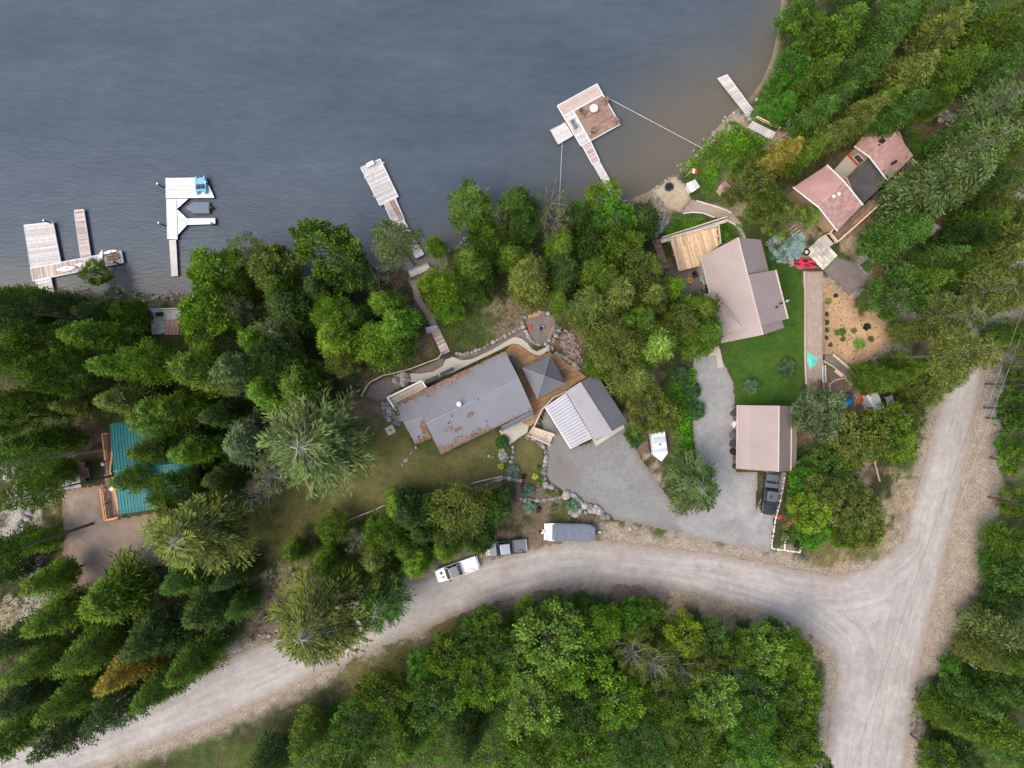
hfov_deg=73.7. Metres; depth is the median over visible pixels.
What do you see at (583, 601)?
larch tree
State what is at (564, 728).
broadleaf tree
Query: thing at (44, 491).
pine tree
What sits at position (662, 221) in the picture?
rock wall
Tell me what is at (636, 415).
broadleaf tree
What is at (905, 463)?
undergrowth
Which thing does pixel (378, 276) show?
sparse tree
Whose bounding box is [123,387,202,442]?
larch tree
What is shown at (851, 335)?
weeds
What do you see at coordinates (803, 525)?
broadleaf tree
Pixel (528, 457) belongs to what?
garden lawn
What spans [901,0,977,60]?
conifer tree
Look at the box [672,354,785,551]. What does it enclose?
gravel driveway
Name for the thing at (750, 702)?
broadleaf tree
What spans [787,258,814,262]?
kayak
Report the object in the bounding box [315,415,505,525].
front lawn
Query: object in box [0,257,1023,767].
road
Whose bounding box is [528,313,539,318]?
bench
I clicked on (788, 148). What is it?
conifer tree
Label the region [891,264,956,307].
conifer tree
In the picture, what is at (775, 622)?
garden shrub
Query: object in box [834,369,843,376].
plywood stack
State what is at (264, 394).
larch tree
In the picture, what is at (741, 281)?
house
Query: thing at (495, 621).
broadleaf tree
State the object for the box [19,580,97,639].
conifer tree
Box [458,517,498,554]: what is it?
larch tree
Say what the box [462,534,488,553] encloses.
larch tree
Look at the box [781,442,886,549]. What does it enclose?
undergrowth
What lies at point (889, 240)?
spruce tree
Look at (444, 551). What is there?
larch tree
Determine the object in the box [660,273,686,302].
larch tree
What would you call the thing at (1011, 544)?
conifer tree
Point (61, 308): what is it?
conifer tree
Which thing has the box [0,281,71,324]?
larch tree
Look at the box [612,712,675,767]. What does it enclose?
broadleaf tree
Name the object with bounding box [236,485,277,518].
sparse tree
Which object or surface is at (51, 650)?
conifer tree
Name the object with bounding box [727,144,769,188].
broadleaf tree
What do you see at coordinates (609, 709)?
broadleaf tree
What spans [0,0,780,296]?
lake
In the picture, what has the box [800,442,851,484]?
broadleaf tree
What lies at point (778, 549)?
white kerb
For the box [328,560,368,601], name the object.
larch tree
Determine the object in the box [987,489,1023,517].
broadleaf tree
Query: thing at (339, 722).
broadleaf tree
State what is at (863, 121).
conifer tree
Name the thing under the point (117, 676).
conifer tree
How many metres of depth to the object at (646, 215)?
91.60 m
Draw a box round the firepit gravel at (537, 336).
[525,314,556,343]
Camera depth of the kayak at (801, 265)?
95.70 m
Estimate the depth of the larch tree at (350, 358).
90.39 m
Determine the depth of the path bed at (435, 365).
95.98 m
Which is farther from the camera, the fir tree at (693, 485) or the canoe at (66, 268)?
the canoe at (66, 268)
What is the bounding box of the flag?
[686,169,696,176]
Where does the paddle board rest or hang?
on the dock at (44, 254)
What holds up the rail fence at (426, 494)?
on the ground at (276, 526)
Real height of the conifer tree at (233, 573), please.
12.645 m
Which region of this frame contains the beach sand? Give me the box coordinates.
[653,177,690,211]
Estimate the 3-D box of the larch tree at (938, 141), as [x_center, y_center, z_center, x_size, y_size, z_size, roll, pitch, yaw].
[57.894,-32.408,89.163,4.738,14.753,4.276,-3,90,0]
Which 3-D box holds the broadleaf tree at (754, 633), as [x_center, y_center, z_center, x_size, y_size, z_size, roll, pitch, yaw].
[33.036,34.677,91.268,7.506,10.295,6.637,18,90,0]
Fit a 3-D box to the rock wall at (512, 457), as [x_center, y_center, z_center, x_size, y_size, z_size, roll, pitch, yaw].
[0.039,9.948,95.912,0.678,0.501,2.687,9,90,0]
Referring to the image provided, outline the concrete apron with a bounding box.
[592,425,623,445]
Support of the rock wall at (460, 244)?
on the ground at (276, 526)
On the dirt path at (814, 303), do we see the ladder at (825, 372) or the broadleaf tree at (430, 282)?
the ladder at (825, 372)
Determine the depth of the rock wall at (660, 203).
98.78 m
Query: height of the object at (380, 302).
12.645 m
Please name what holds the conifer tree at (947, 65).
on the ground at (276, 526)
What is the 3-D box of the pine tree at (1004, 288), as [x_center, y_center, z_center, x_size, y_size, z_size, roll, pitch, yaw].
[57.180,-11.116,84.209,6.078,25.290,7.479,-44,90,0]
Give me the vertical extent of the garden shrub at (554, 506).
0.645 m
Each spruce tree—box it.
[767,231,805,265]
[854,209,935,268]
[870,149,1002,225]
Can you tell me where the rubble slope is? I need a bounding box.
[560,329,583,365]
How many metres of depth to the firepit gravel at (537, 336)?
95.98 m
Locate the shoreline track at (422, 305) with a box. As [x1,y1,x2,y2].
[409,279,436,325]
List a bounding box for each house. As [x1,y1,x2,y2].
[387,351,533,453]
[668,225,788,342]
[787,127,918,247]
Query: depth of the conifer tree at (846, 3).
91.43 m
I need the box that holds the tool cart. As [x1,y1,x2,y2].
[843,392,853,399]
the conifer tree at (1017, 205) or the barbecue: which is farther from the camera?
the barbecue
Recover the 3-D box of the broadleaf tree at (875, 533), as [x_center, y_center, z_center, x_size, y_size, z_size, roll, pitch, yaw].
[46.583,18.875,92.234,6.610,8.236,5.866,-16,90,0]
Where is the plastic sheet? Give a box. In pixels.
[807,351,818,368]
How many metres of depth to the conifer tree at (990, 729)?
89.26 m
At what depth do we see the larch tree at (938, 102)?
85.19 m
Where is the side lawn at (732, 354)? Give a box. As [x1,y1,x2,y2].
[720,243,803,405]
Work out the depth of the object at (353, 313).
87.52 m
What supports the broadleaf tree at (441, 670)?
on the ground at (276, 526)
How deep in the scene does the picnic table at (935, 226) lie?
95.22 m
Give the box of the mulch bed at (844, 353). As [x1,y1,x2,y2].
[824,288,885,364]
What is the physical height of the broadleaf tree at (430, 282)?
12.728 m
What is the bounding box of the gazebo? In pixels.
[522,355,565,398]
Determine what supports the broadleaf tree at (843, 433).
on the ground at (276, 526)
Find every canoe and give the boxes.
[56,266,74,270]
[97,250,102,261]
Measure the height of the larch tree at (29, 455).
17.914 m
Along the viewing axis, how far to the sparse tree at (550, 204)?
91.36 m
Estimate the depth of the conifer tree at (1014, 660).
89.36 m
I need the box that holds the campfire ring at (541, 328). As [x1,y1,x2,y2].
[538,325,545,331]
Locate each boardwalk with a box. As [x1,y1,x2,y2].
[652,239,668,268]
[660,216,727,242]
[748,116,780,139]
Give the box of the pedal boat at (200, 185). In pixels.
[195,175,206,194]
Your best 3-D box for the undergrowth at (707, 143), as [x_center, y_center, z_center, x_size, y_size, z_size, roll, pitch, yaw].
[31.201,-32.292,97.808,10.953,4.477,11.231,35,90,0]
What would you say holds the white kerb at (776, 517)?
on the ground at (276, 526)
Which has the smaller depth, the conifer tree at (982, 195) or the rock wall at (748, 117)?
the conifer tree at (982, 195)
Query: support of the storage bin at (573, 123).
on the dock at (601, 118)
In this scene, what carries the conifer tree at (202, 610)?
on the ground at (276, 526)
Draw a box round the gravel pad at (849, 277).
[824,257,870,295]
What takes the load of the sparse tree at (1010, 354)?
on the ground at (276, 526)
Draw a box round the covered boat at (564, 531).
[539,522,600,541]
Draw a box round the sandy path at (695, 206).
[680,200,745,237]
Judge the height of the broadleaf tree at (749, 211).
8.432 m
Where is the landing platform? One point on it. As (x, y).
(419, 270)
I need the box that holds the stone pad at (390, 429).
[385,425,395,435]
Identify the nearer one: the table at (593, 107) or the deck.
the deck
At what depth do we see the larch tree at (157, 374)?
85.36 m
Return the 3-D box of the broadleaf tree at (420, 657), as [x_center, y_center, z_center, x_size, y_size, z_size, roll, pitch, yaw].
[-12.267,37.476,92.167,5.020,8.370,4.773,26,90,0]
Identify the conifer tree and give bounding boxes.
[0,516,42,558]
[0,551,41,587]
[0,605,64,660]
[0,629,78,687]
[0,657,70,719]
[0,701,54,764]
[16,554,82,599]
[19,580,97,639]
[25,700,99,764]
[29,286,90,323]
[30,664,106,728]
[47,386,114,421]
[49,618,129,680]
[69,298,120,324]
[75,544,161,627]
[78,677,152,740]
[91,643,167,697]
[92,380,169,422]
[107,459,156,495]
[117,598,201,663]
[125,427,188,465]
[128,658,195,716]
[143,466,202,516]
[158,561,209,597]
[163,625,233,688]
[178,425,218,451]
[180,569,258,633]
[195,398,252,431]
[200,454,253,494]
[209,556,259,591]
[222,406,276,475]
[224,581,264,621]
[246,720,299,767]
[286,700,339,762]
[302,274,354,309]
[358,526,400,573]
[366,556,403,589]
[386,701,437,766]
[393,526,424,562]
[430,524,459,543]
[444,698,494,767]
[603,310,636,340]
[603,352,655,401]
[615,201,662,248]
[619,319,678,371]
[631,273,670,322]
[666,281,722,342]
[674,310,724,362]
[742,151,782,190]
[760,136,804,180]
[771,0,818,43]
[782,93,841,142]
[782,132,832,180]
[785,52,845,111]
[800,80,858,134]
[801,0,869,67]
[804,117,855,159]
[821,0,879,45]
[832,42,894,107]
[832,91,890,147]
[847,361,892,381]
[848,83,906,134]
[854,0,922,68]
[870,346,933,390]
[872,48,942,103]
[876,0,937,43]
[885,318,949,349]
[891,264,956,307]
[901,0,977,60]
[901,349,970,398]
[907,242,971,270]
[911,685,979,742]
[921,722,987,767]
[922,43,989,104]
[928,255,996,294]
[931,0,995,38]
[935,666,1003,718]
[939,240,1023,286]
[943,207,1015,242]
[943,626,1014,675]
[948,0,1023,63]
[949,167,1023,218]
[954,600,1023,653]
[956,42,1023,107]
[957,284,1023,322]
[958,696,1023,758]
[970,659,1023,710]
[971,112,1023,151]
[971,220,1023,280]
[972,717,1023,767]
[974,16,1023,71]
[974,165,1023,211]
[974,516,1023,560]
[975,194,1023,242]
[975,575,1023,615]
[975,629,1023,677]
[976,551,1023,595]
[977,316,1023,349]
[983,135,1023,168]
[986,96,1023,138]
[989,262,1023,311]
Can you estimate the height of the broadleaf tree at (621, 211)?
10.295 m
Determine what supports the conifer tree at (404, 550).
on the ground at (276, 526)
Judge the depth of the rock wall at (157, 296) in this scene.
99.71 m
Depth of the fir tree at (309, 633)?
82.43 m
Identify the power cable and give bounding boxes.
[852,282,1023,767]
[862,308,1023,766]
[871,335,1021,762]
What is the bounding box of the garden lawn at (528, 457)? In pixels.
[511,435,542,483]
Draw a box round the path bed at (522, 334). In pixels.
[456,330,534,359]
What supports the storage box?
on the dock at (378, 179)
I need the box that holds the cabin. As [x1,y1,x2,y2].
[99,422,201,520]
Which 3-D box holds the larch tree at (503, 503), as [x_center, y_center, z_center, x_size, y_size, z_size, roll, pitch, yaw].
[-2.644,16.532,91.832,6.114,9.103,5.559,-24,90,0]
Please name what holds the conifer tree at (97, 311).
on the ground at (276, 526)
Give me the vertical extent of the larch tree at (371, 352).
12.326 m
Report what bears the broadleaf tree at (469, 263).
on the ground at (276, 526)
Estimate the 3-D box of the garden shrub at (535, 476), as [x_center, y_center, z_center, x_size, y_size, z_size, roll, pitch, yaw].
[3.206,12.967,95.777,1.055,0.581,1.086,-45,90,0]
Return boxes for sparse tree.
[221,291,261,324]
[225,230,274,279]
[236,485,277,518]
[249,312,297,356]
[251,453,294,497]
[338,526,366,555]
[355,250,394,293]
[476,203,511,246]
[529,178,572,226]
[536,203,573,243]
[608,619,655,678]
[626,637,681,694]
[660,641,699,688]
[718,648,751,687]
[975,344,1023,373]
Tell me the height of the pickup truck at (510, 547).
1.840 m
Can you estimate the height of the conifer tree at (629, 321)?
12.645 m
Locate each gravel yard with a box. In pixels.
[541,410,681,530]
[546,436,583,495]
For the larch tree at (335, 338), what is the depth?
85.97 m
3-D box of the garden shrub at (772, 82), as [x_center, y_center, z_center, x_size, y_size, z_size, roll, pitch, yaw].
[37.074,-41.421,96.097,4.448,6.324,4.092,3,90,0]
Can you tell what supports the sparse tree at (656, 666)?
on the ground at (276, 526)
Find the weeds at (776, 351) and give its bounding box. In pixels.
[734,280,800,394]
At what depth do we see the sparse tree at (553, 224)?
90.87 m
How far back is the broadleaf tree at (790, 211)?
89.90 m
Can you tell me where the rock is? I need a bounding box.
[246,479,262,492]
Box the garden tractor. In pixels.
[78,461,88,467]
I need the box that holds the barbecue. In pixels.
[155,312,162,316]
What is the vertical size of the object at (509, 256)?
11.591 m
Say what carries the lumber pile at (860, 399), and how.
on the gravel path at (833, 361)
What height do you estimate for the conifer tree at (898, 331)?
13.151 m
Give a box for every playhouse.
[685,179,699,193]
[716,181,730,195]
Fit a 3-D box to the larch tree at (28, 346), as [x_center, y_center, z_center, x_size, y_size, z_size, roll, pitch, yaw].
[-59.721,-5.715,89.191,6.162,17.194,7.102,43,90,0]
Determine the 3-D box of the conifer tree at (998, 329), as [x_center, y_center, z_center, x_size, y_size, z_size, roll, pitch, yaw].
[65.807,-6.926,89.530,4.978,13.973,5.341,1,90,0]
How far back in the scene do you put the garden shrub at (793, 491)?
92.28 m
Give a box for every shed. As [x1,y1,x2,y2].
[57,463,89,489]
[860,392,883,410]
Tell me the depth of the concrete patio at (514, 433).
95.92 m
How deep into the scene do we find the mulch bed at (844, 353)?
95.99 m
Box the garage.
[545,377,626,448]
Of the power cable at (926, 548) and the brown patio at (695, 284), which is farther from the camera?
the brown patio at (695, 284)
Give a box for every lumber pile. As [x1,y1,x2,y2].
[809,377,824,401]
[853,392,862,406]
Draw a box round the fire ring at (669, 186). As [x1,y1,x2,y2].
[665,182,673,190]
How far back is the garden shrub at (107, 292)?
96.83 m
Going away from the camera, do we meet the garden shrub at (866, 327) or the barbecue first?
the garden shrub at (866, 327)
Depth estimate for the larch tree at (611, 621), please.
88.37 m
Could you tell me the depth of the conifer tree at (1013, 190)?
88.91 m
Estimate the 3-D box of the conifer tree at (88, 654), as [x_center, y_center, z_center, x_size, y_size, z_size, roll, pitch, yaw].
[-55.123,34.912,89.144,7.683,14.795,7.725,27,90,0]
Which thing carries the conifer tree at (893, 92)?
on the ground at (276, 526)
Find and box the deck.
[506,344,585,426]
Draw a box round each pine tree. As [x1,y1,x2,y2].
[0,285,86,332]
[0,441,105,480]
[0,473,113,513]
[0,522,93,579]
[369,218,426,268]
[876,322,1005,384]
[914,115,1023,179]
[934,260,1023,319]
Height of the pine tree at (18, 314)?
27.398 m
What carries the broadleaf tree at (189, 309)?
on the ground at (276, 526)
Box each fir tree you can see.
[133,486,260,579]
[254,382,377,503]
[263,562,374,672]
[353,570,417,634]
[663,448,721,517]
[894,288,990,349]
[948,77,1023,137]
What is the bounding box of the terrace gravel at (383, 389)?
[365,377,409,400]
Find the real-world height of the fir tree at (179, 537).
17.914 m
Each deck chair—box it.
[579,108,586,114]
[601,96,609,105]
[612,117,620,124]
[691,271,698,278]
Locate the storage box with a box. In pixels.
[366,160,374,167]
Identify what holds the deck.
on the ground at (276, 526)
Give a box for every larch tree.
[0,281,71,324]
[0,311,54,339]
[0,340,52,378]
[0,376,81,421]
[0,405,63,437]
[0,421,90,457]
[0,425,67,466]
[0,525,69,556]
[1,319,88,365]
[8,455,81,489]
[10,340,108,397]
[53,317,150,357]
[81,351,164,384]
[107,294,154,328]
[109,336,183,388]
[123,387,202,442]
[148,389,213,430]
[163,340,246,399]
[165,431,227,470]
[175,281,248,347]
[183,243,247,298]
[207,350,259,399]
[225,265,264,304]
[236,321,275,356]
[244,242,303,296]
[245,371,287,417]
[248,330,312,385]
[250,329,291,365]
[261,285,327,338]
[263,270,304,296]
[277,353,334,406]
[281,534,314,564]
[292,393,326,419]
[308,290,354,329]
[311,507,349,544]
[313,542,344,576]
[315,308,368,374]
[324,344,361,378]
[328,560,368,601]
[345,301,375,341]
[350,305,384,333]
[350,321,409,373]
[360,509,406,557]
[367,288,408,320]
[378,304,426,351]
[382,486,409,517]
[384,482,432,533]
[389,338,417,360]
[399,543,435,578]
[403,520,437,544]
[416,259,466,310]
[417,488,454,530]
[425,236,450,258]
[426,479,496,545]
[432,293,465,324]
[432,535,461,563]
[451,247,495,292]
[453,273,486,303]
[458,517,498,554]
[461,213,510,265]
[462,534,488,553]
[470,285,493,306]
[470,484,512,526]
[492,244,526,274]
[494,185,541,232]
[503,248,553,312]
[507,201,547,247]
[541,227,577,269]
[546,252,581,299]
[547,287,569,315]
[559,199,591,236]
[560,300,581,319]
[564,285,605,339]
[570,223,612,286]
[571,588,601,622]
[572,252,608,294]
[578,316,648,377]
[579,601,622,655]
[582,263,619,293]
[582,350,610,380]
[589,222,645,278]
[599,275,641,325]
[612,246,664,309]
[626,301,657,338]
[657,303,703,339]
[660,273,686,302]
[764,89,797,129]
[847,361,910,395]
[860,87,930,140]
[895,383,943,411]
[902,81,957,132]
[923,110,996,158]
[929,216,1001,254]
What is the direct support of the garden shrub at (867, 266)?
on the ground at (276, 526)
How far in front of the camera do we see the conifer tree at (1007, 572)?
91.04 m
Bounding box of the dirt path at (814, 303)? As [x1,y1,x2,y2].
[805,271,823,409]
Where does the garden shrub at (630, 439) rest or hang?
on the ground at (276, 526)
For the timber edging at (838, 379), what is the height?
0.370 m
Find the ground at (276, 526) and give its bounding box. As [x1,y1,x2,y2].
[0,0,1023,767]
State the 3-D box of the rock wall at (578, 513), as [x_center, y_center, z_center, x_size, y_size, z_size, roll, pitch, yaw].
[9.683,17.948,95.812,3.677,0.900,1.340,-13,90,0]
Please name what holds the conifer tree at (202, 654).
on the ground at (276, 526)
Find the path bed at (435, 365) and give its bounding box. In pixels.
[411,358,444,373]
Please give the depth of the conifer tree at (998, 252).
85.89 m
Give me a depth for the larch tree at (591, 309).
85.39 m
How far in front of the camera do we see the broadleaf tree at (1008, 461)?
90.66 m
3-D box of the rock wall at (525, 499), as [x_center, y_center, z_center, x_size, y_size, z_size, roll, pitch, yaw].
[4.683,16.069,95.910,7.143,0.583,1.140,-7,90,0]
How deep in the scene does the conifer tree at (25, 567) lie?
92.24 m
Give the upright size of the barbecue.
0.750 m
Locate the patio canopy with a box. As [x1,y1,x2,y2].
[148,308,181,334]
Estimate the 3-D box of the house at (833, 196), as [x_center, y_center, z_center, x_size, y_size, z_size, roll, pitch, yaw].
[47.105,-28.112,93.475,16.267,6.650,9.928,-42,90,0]
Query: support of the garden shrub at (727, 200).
on the ground at (276, 526)
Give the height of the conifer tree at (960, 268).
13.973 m
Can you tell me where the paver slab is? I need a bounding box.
[808,239,836,269]
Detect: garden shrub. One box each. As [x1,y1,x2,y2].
[77,257,114,285]
[103,283,128,304]
[494,434,508,449]
[497,463,503,469]
[507,465,519,477]
[520,484,534,497]
[523,501,537,513]
[532,473,537,479]
[537,476,545,483]
[544,488,553,496]
[550,504,556,511]
[553,490,559,496]
[566,499,580,512]
[623,424,647,449]
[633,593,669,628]
[653,401,681,429]
[670,366,692,386]
[681,381,701,401]
[684,401,705,420]
[718,186,740,208]
[743,379,760,395]
[758,616,789,645]
[762,72,794,100]
[777,357,795,376]
[781,532,788,541]
[782,522,789,529]
[785,485,808,510]
[788,460,812,488]
[794,204,820,227]
[794,540,801,547]
[795,515,835,551]
[825,298,831,304]
[829,513,868,550]
[839,328,846,335]
[853,339,864,349]
[861,261,872,271]
[863,323,870,330]
[936,653,961,678]
[968,601,992,624]
[974,548,997,565]
[992,433,1019,457]
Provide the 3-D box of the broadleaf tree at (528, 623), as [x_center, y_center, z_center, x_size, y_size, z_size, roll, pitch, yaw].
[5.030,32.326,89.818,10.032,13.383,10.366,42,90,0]
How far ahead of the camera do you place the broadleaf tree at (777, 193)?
88.47 m
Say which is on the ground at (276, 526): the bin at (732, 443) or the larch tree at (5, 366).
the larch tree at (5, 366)
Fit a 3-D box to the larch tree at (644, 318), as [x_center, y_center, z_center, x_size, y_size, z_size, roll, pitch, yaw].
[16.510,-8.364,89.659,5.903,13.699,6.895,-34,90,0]
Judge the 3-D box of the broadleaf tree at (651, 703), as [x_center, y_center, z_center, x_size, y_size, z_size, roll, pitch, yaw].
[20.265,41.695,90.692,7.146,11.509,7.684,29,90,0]
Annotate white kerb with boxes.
[771,477,785,548]
[772,547,801,552]
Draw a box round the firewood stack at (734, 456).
[733,409,736,463]
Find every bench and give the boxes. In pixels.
[105,252,118,260]
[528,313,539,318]
[548,326,555,337]
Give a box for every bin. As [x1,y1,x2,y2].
[570,119,576,128]
[729,432,735,438]
[729,440,735,447]
[729,448,735,454]
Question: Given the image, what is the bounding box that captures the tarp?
[841,393,855,407]
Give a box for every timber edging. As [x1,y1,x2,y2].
[683,212,714,217]
[697,200,731,212]
[727,219,744,237]
[803,271,806,383]
[822,302,824,351]
[823,361,851,383]
[829,377,851,391]
[832,354,853,371]
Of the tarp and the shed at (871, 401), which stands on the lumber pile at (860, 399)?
the tarp
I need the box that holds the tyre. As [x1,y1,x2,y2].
[803,248,809,255]
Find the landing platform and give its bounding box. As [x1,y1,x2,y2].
[408,263,429,276]
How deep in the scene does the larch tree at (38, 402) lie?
84.31 m
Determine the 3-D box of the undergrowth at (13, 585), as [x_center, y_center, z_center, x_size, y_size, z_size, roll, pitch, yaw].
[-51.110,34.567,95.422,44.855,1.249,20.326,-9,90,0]
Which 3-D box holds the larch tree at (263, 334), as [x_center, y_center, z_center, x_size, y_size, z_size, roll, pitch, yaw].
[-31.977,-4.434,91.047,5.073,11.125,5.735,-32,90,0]
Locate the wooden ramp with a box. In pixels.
[527,426,553,445]
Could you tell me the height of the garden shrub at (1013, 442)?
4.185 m
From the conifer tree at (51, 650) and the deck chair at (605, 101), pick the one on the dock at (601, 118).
the deck chair at (605, 101)
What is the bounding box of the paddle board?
[104,250,116,253]
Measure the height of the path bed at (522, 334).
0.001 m
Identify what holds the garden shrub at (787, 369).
on the ground at (276, 526)
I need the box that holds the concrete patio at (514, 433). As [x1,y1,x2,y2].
[500,422,528,444]
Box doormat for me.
[443,353,450,359]
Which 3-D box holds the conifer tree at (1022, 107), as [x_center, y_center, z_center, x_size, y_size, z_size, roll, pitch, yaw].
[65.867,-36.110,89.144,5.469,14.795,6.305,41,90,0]
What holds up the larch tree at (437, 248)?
on the ground at (276, 526)
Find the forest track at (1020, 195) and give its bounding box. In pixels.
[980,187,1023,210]
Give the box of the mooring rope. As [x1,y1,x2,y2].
[609,98,700,147]
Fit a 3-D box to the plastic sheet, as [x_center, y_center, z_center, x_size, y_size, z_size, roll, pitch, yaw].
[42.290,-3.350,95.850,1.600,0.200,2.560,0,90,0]
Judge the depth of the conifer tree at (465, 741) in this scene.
89.46 m
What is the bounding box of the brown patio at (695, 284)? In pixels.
[666,267,703,298]
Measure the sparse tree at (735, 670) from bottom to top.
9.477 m
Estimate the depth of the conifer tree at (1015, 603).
91.09 m
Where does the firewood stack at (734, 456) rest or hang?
on the ground at (276, 526)
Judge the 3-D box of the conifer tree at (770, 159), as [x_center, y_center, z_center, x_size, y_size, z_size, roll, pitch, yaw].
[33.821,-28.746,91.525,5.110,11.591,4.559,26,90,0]
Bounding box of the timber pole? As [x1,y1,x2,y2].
[873,461,880,481]
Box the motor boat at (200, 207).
[185,202,213,213]
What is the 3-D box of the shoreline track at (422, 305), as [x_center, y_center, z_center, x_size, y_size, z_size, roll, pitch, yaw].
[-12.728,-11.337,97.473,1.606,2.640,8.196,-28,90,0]
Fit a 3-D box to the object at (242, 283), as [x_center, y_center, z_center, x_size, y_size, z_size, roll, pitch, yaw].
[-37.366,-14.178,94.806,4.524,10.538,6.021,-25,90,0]
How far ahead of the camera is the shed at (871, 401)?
93.61 m
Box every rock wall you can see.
[1,465,41,479]
[13,487,34,530]
[22,553,43,575]
[119,291,193,301]
[258,630,277,637]
[381,400,402,425]
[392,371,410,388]
[401,445,417,465]
[425,237,481,258]
[455,326,520,355]
[489,476,521,483]
[498,450,509,462]
[509,445,514,463]
[520,310,549,328]
[520,495,561,502]
[523,330,547,345]
[525,433,547,480]
[537,394,561,424]
[542,481,610,519]
[546,325,561,351]
[554,352,580,370]
[568,508,592,517]
[649,215,669,237]
[652,174,685,191]
[654,195,666,208]
[676,131,715,170]
[722,98,757,121]
[776,476,785,510]
[857,256,874,274]
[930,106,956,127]
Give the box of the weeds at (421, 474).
[330,447,496,517]
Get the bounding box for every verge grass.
[235,601,818,675]
[803,517,902,568]
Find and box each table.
[590,104,597,111]
[924,224,940,236]
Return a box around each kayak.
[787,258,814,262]
[788,262,818,267]
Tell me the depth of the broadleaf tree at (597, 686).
88.35 m
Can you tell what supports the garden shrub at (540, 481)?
on the ground at (276, 526)
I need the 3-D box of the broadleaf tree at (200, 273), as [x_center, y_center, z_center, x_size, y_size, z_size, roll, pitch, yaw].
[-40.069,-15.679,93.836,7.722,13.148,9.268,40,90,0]
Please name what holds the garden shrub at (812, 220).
on the ground at (276, 526)
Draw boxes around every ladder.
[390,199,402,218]
[822,365,826,381]
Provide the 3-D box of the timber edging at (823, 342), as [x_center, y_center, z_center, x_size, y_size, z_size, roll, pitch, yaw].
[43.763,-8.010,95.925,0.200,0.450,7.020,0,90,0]
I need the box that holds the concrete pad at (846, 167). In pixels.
[834,156,856,177]
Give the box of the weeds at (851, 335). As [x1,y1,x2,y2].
[827,298,883,362]
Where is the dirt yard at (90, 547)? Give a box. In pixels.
[61,484,166,591]
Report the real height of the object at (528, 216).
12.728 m
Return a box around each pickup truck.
[434,555,479,581]
[486,538,527,557]
[759,471,780,515]
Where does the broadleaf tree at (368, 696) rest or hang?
on the ground at (276, 526)
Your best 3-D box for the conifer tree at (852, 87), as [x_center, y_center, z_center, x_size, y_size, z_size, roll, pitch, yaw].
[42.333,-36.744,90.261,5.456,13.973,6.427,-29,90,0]
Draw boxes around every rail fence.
[338,476,501,524]
[361,353,442,395]
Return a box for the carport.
[732,405,796,471]
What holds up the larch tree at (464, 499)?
on the ground at (276, 526)
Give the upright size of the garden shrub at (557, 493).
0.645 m
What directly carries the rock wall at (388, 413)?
on the ground at (276, 526)
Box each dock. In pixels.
[24,209,124,293]
[156,177,216,276]
[361,159,423,257]
[550,84,620,198]
[717,74,753,113]
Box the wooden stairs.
[426,325,449,354]
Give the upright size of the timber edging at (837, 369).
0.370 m
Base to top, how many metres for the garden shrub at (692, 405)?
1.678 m
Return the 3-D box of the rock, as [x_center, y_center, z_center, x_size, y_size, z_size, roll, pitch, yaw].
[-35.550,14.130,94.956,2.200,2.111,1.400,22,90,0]
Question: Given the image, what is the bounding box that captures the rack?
[883,394,893,404]
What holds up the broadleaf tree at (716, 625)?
on the ground at (276, 526)
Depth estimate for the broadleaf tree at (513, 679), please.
87.61 m
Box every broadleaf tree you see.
[288,217,363,281]
[311,231,377,295]
[316,733,368,767]
[328,694,385,759]
[355,670,412,730]
[404,645,438,684]
[406,674,461,734]
[423,629,470,680]
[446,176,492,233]
[451,613,491,654]
[452,653,509,712]
[463,603,503,646]
[480,626,536,679]
[492,719,556,767]
[503,639,549,700]
[504,671,564,742]
[507,596,584,684]
[512,592,552,633]
[539,590,576,629]
[544,627,614,698]
[548,683,601,751]
[554,721,613,767]
[578,652,625,699]
[583,177,622,221]
[590,669,646,735]
[591,195,638,236]
[604,596,646,644]
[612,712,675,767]
[626,381,680,434]
[642,670,695,732]
[662,609,705,660]
[673,715,732,767]
[683,640,723,685]
[685,663,743,732]
[696,615,731,657]
[718,626,760,673]
[723,708,781,767]
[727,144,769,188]
[728,163,776,205]
[729,663,787,725]
[737,620,794,678]
[742,189,775,225]
[751,182,786,218]
[757,195,806,242]
[764,627,819,687]
[766,709,825,767]
[770,667,823,725]
[771,43,814,88]
[785,491,837,534]
[787,7,836,60]
[787,386,847,442]
[790,462,827,499]
[792,745,833,767]
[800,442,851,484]
[803,469,858,513]
[818,426,867,471]
[818,456,858,494]
[821,480,882,536]
[827,408,890,471]
[840,504,887,548]
[857,399,917,461]
[866,261,935,322]
[886,399,927,433]
[887,432,917,464]
[909,733,964,767]
[983,389,1023,430]
[984,366,1023,397]
[985,405,1023,434]
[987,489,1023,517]
[989,445,1023,477]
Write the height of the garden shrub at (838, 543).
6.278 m
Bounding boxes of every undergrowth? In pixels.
[0,287,273,484]
[0,545,298,720]
[234,270,407,400]
[288,598,824,767]
[304,487,518,593]
[388,281,564,365]
[626,389,668,442]
[646,218,743,277]
[668,368,697,466]
[678,121,773,191]
[756,96,795,129]
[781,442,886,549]
[857,416,924,487]
[889,120,1023,294]
[904,125,978,222]
[909,378,1023,767]
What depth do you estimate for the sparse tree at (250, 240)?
90.64 m
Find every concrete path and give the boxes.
[410,337,546,382]
[709,347,723,367]

